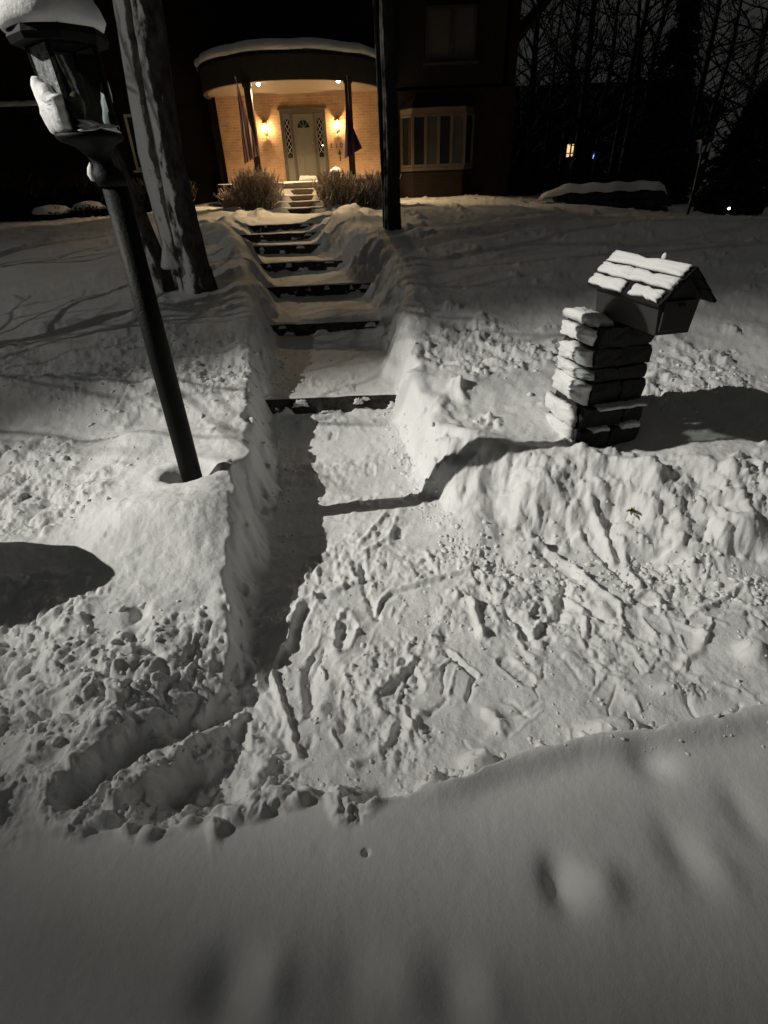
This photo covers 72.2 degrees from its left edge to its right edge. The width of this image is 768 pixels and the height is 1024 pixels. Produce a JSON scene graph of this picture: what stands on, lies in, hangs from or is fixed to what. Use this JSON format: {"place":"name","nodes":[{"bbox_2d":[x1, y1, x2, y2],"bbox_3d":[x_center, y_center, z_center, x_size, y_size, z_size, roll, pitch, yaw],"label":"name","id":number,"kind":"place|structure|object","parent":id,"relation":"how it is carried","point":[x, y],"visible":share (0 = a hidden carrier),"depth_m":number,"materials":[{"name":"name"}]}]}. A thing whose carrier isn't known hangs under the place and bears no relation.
{"place":"outdoors","nodes":[
{"label":"outdoors","id":0,"kind":"place"},
{"bbox_2d":[330,167,340,172],"bbox_3d":[-1.567,-10.962,17.057,0.376,0.369,0.350,-2,33,0],"label":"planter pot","id":1,"kind":"object","parent":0,"point":[335,168],"visible":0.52,"depth_m":16.91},
{"bbox_2d":[0,160,767,1023],"bbox_3d":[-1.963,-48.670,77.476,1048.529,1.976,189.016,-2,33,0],"label":"snow ground","id":2,"kind":"structure","parent":0,"point":[598,874],"depth_m":2.68,"materials":[{"name":"white snow"}]},
{"bbox_2d":[0,172,57,221],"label":"bare shrub","id":3,"kind":"object","parent":2,"relation":"on","point":[16,206],"visible":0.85,"depth_m":16.80,"materials":[{"name":"black plant"}]},
{"bbox_2d":[32,205,74,220],"bbox_3d":[-10.299,-9.242,16.375,1.287,0.545,0.841,-2,33,0],"label":"hedge","id":4,"kind":"object","parent":2,"relation":"on","point":[48,212],"visible":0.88,"depth_m":16.14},
{"bbox_2d":[72,201,107,217],"bbox_3d":[-9.138,-9.353,16.354,1.082,0.537,0.851,-2,33,0],"label":"hedge","id":5,"kind":"object","parent":2,"relation":"on","point":[81,209],"visible":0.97,"depth_m":16.14,"materials":[{"name":"green plant"}]},
{"bbox_2d":[48,171,136,216],"bbox_3d":[-9.297,-10.209,16.979,2.809,1.306,1.532,-2,33,0],"label":"bare shrub","id":6,"kind":"object","parent":2,"relation":"on","point":[87,190],"visible":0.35,"depth_m":16.63,"materials":[{"name":"black plant"}]},
{"bbox_2d":[0,0,202,482],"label":"lamp post","id":7,"kind":"object","parent":2,"relation":"on","point":[73,28],"visible":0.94,"depth_m":2.54,"materials":[{"name":"black metal"}]},
{"bbox_2d":[55,0,217,293],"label":"yard tree","id":8,"kind":"object","parent":2,"relation":"on","point":[178,261],"visible":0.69,"depth_m":6.47,"materials":[{"name":"brown plant"}]},
{"bbox_2d":[132,176,197,212],"bbox_3d":[-7.013,-10.034,16.567,2.247,1.098,1.528,-2,33,0],"label":"bare shrub","id":9,"kind":"object","parent":2,"relation":"on","point":[143,194],"visible":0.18,"depth_m":16.35,"materials":[{"name":"brown plant"}]},
{"bbox_2d":[213,186,239,207],"bbox_3d":[-4.495,-9.509,15.969,1.199,0.714,1.168,-2,33,0],"label":"bare shrub","id":10,"kind":"object","parent":2,"relation":"on","point":[229,201],"visible":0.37,"depth_m":15.84,"materials":[{"name":"brown plant"}]},
{"bbox_2d":[223,165,284,209],"bbox_3d":[-3.733,-9.338,15.172,1.786,1.100,1.602,-2,33,0],"label":"bare shrub","id":11,"kind":"object","parent":2,"relation":"on","point":[256,189],"visible":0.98,"depth_m":14.93,"materials":[{"name":"brown plant"}]},
{"bbox_2d":[0,0,551,215],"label":"brick house","id":12,"kind":"structure","parent":2,"relation":"on","point":[289,65],"depth_m":18.20,"materials":[{"name":"brown brick"}]},
{"bbox_2d":[123,114,141,171],"bbox_3d":[-8.808,-13.738,19.624,1.460,1.775,0.210,-2,33,0],"label":"window","id":13,"kind":"structure","parent":12,"relation":"in","point":[127,117],"depth_m":19.58,"materials":[{"name":"black glass"}]},
{"bbox_2d":[235,77,258,164],"bbox_3d":[-4.023,-11.395,15.405,0.416,2.055,0.356,-17,36,-22],"label":"house flag","id":14,"kind":"object","parent":12,"relation":"attached to","point":[250,151],"visible":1,"depth_m":15.57,"materials":[{"name":"multicoloured fabric"}]},
{"bbox_2d":[292,113,317,178],"bbox_3d":[-2.810,-13.015,18.838,0.700,1.987,0.106,-2,33,0],"label":"front door","id":15,"kind":"structure","parent":12,"relation":"in","point":[303,122],"depth_m":18.77,"materials":[{"name":"beige wood"}]},
{"bbox_2d":[345,75,361,157],"bbox_3d":[-0.953,-11.495,15.390,0.501,1.934,0.341,23,41,33],"label":"house flag","id":16,"kind":"object","parent":12,"relation":"attached to","point":[352,144],"visible":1,"depth_m":15.62,"materials":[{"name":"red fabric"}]},
{"bbox_2d":[399,92,475,197],"bbox_3d":[1.910,-12.866,18.740,2.750,3.300,0.652,-2,33,0],"label":"bay window","id":17,"kind":"structure","parent":12,"relation":"in","point":[437,129],"depth_m":18.52,"materials":[{"name":"paint"}]},
{"bbox_2d":[423,3,477,65],"bbox_3d":[2.205,-15.628,17.259,1.820,1.475,0.210,-2,33,0],"label":"window","id":18,"kind":"structure","parent":12,"relation":"in","point":[451,30],"depth_m":17.29,"materials":[{"name":"black glass"}]},
{"bbox_2d":[241,232,315,242],"bbox_3d":[-2.277,-5.979,11.537,1.770,0.242,0.358,-2,33,0],"label":"stone step","id":19,"kind":"object","parent":2,"relation":"on","point":[260,237],"visible":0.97,"depth_m":11.40,"materials":[{"name":"grey stone"}]},
{"bbox_2d":[247,223,312,232],"bbox_3d":[-2.284,-6.414,11.957,1.591,0.226,0.358,-2,33,0],"label":"stone step","id":20,"kind":"object","parent":2,"relation":"on","point":[258,228],"visible":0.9,"depth_m":11.82,"materials":[{"name":"grey stone"}]},
{"bbox_2d":[253,244,319,253],"bbox_3d":[-2.063,-5.397,10.920,1.790,0.272,0.354,-2,33,0],"label":"stone step","id":21,"kind":"object","parent":2,"relation":"on","point":[296,249],"visible":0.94,"depth_m":10.78,"materials":[{"name":"grey stone"}]},
{"bbox_2d":[260,260,342,272],"bbox_3d":[-1.552,-4.638,10.043,1.830,0.277,0.354,-2,33,0],"label":"stone step","id":22,"kind":"object","parent":2,"relation":"on","point":[273,266],"visible":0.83,"depth_m":9.89,"materials":[{"name":"grey stone"}]},
{"bbox_2d":[287,181,323,213],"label":"porch stairs","id":23,"kind":"structure","parent":2,"relation":"on","point":[301,197],"depth_m":15.40,"materials":[{"name":"stone"}]},
{"bbox_2d":[267,283,370,297],"bbox_3d":[-1.071,-3.727,8.937,2.000,0.278,0.361,-2,33,0],"label":"stone step","id":24,"kind":"object","parent":2,"relation":"on","point":[289,291],"visible":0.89,"depth_m":8.79,"materials":[{"name":"grey stone"}]},
{"bbox_2d":[271,321,379,335],"bbox_3d":[-0.759,-2.576,7.475,2.010,0.282,0.358,-2,33,0],"label":"stone step","id":25,"kind":"object","parent":2,"relation":"on","point":[305,329],"visible":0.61,"depth_m":7.32,"materials":[{"name":"grey stone"}]},
{"bbox_2d":[265,385,396,414],"bbox_3d":[-0.501,-1.131,5.568,1.870,0.283,0.360,-2,33,0],"label":"stone step","id":26,"kind":"object","parent":2,"relation":"on","point":[316,404],"visible":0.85,"depth_m":5.42,"materials":[{"name":"grey stone"}]},
{"bbox_2d":[310,168,363,206],"bbox_3d":[-1.307,-9.439,15.325,1.598,0.988,1.588,-2,33,0],"label":"bare shrub","id":27,"kind":"object","parent":2,"relation":"on","point":[332,187],"visible":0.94,"depth_m":14.95,"materials":[{"name":"brown plant"}]},
{"bbox_2d":[352,168,400,208],"bbox_3d":[-0.315,-9.585,15.619,1.669,1.068,1.642,-2,33,0],"label":"bare shrub","id":28,"kind":"object","parent":2,"relation":"on","point":[370,196],"visible":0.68,"depth_m":15.28,"materials":[{"name":"brown plant"}]},
{"bbox_2d":[0,307,767,825],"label":"snow clumps","id":29,"kind":"object","parent":2,"relation":"on","point":[52,777],"visible":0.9,"depth_m":3.05,"materials":[{"name":"white snow"}]},
{"bbox_2d":[373,0,401,230],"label":"dark tree","id":30,"kind":"object","parent":2,"relation":"on","point":[385,27],"visible":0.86,"depth_m":8.72,"materials":[{"name":"black plant"}]},
{"bbox_2d":[449,15,574,195],"bbox_3d":[4.649,-18.520,19.563,5.760,12.280,5.213,-2,33,0],"label":"bare tree","id":31,"kind":"object","parent":2,"relation":"on","point":[512,161],"visible":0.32,"depth_m":21.33,"materials":[{"name":"brown plant"}]},
{"bbox_2d":[513,0,589,195],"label":"bare tree","id":32,"kind":"object","parent":2,"relation":"on","point":[528,151],"visible":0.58,"depth_m":22.59,"materials":[{"name":"brown plant"}]},
{"bbox_2d":[514,0,634,193],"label":"bare tree","id":33,"kind":"object","parent":2,"relation":"on","point":[548,132],"visible":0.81,"depth_m":23.27,"materials":[{"name":"brown plant"}]},
{"bbox_2d":[514,0,647,158],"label":"bare tree","id":34,"kind":"object","parent":2,"relation":"on","point":[528,79],"visible":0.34,"depth_m":26.62,"materials":[{"name":"brown plant"}]},
{"bbox_2d":[514,0,650,187],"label":"bare tree","id":35,"kind":"object","parent":2,"relation":"on","point":[564,139],"visible":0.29,"depth_m":28.32,"materials":[{"name":"brown plant"}]},
{"bbox_2d":[537,0,636,192],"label":"bare tree","id":36,"kind":"object","parent":2,"relation":"on","point":[578,152],"visible":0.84,"depth_m":24.06,"materials":[{"name":"black plant"}]},
{"bbox_2d":[536,180,673,211],"bbox_3d":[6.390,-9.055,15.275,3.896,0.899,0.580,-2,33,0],"label":"car","id":37,"kind":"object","parent":2,"relation":"on","point":[647,195],"depth_m":15.05,"materials":[{"name":"black metal"}]},
{"bbox_2d":[513,82,727,187],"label":"neighbour house","id":38,"kind":"structure","parent":2,"relation":"on","point":[551,171],"depth_m":31.62,"materials":[{"name":"brown"}]},
{"bbox_2d":[566,144,573,159],"bbox_3d":[11.193,-21.391,31.668,0.565,1.225,0.060,-2,33,0],"label":"lit window","id":39,"kind":"structure","parent":38,"relation":"in","point":[569,148],"depth_m":31.51,"materials":[{"name":"yellow glass"}]},
{"bbox_2d":[567,0,686,182],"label":"bare tree","id":40,"kind":"object","parent":2,"relation":"on","point":[612,155],"visible":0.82,"depth_m":23.12,"materials":[{"name":"black plant"}]},
{"bbox_2d":[545,250,716,447],"bbox_3d":[1.636,-1.024,3.726,0.586,1.503,0.940,-9,33,-10],"label":"mailbox","id":41,"kind":"object","parent":2,"relation":"on","point":[603,356],"visible":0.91,"depth_m":3.68,"materials":[{"name":"stone"}]},
{"bbox_2d":[658,298,696,331],"bbox_3d":[1.766,-1.178,3.160,0.210,0.175,0.036,-9,33,-10],"label":"mailbox door","id":42,"kind":"structure","parent":41,"relation":"in","point":[676,314],"depth_m":3.16,"materials":[{"name":"metal"}]},
{"bbox_2d":[529,0,734,182],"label":"bare tree","id":43,"kind":"object","parent":2,"relation":"on","point":[608,82],"visible":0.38,"depth_m":28.17,"materials":[{"name":"brown plant"}]},
{"bbox_2d":[626,507,638,515],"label":"dead leaf","id":44,"kind":"object","parent":2,"relation":"on","point":[633,510],"visible":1,"depth_m":3.41,"materials":[{"name":"brown plant"}]},
{"bbox_2d":[572,0,711,180],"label":"bare tree","id":45,"kind":"object","parent":2,"relation":"on","point":[634,106],"visible":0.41,"depth_m":25.91,"materials":[{"name":"brown plant"}]},
{"bbox_2d":[577,0,714,159],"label":"bare tree","id":46,"kind":"object","parent":2,"relation":"on","point":[662,26],"visible":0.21,"depth_m":28.45,"materials":[{"name":"brown plant"}]},
{"bbox_2d":[620,0,704,194],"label":"evergreen tree","id":47,"kind":"object","parent":2,"relation":"on","point":[679,52],"visible":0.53,"depth_m":21.60,"materials":[{"name":"green plant"}]},
{"bbox_2d":[602,0,767,149],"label":"bare tree","id":48,"kind":"object","parent":2,"relation":"on","point":[702,58],"visible":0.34,"depth_m":27.52,"materials":[{"name":"brown plant"}]},
{"bbox_2d":[686,139,713,214],"bbox_3d":[8.092,-8.571,13.726,0.300,1.862,0.281,-2,33,0],"label":"garden post","id":49,"kind":"object","parent":2,"relation":"on","point":[703,146],"visible":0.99,"depth_m":13.40,"materials":[{"name":"black"}]},
{"bbox_2d":[658,0,767,154],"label":"bare tree","id":50,"kind":"object","parent":2,"relation":"on","point":[761,50],"visible":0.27,"depth_m":28.97,"materials":[{"name":"brown plant"}]},
{"bbox_2d":[667,0,767,165],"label":"bare tree","id":51,"kind":"object","parent":2,"relation":"on","point":[703,76],"visible":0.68,"depth_m":23.02,"materials":[{"name":"black plant"}]},
{"bbox_2d":[673,76,767,206],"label":"evergreen tree","id":52,"kind":"object","parent":2,"relation":"on","point":[752,125],"visible":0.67,"depth_m":19.62,"materials":[{"name":"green plant"}]},
{"bbox_2d":[680,0,767,191],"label":"bare tree","id":53,"kind":"object","parent":2,"relation":"on","point":[722,78],"visible":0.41,"depth_m":25.84,"materials":[{"name":"brown plant"}]},
{"bbox_2d":[743,20,767,187],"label":"bare tree","id":54,"kind":"object","parent":2,"relation":"on","point":[759,68],"visible":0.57,"depth_m":23.36,"materials":[{"name":"brown plant"}]},
{"bbox_2d":[515,0,767,158],"label":"sky","id":55,"kind":"structure","parent":0,"point":[744,6],"materials":[{"name":"black"}]}
]}

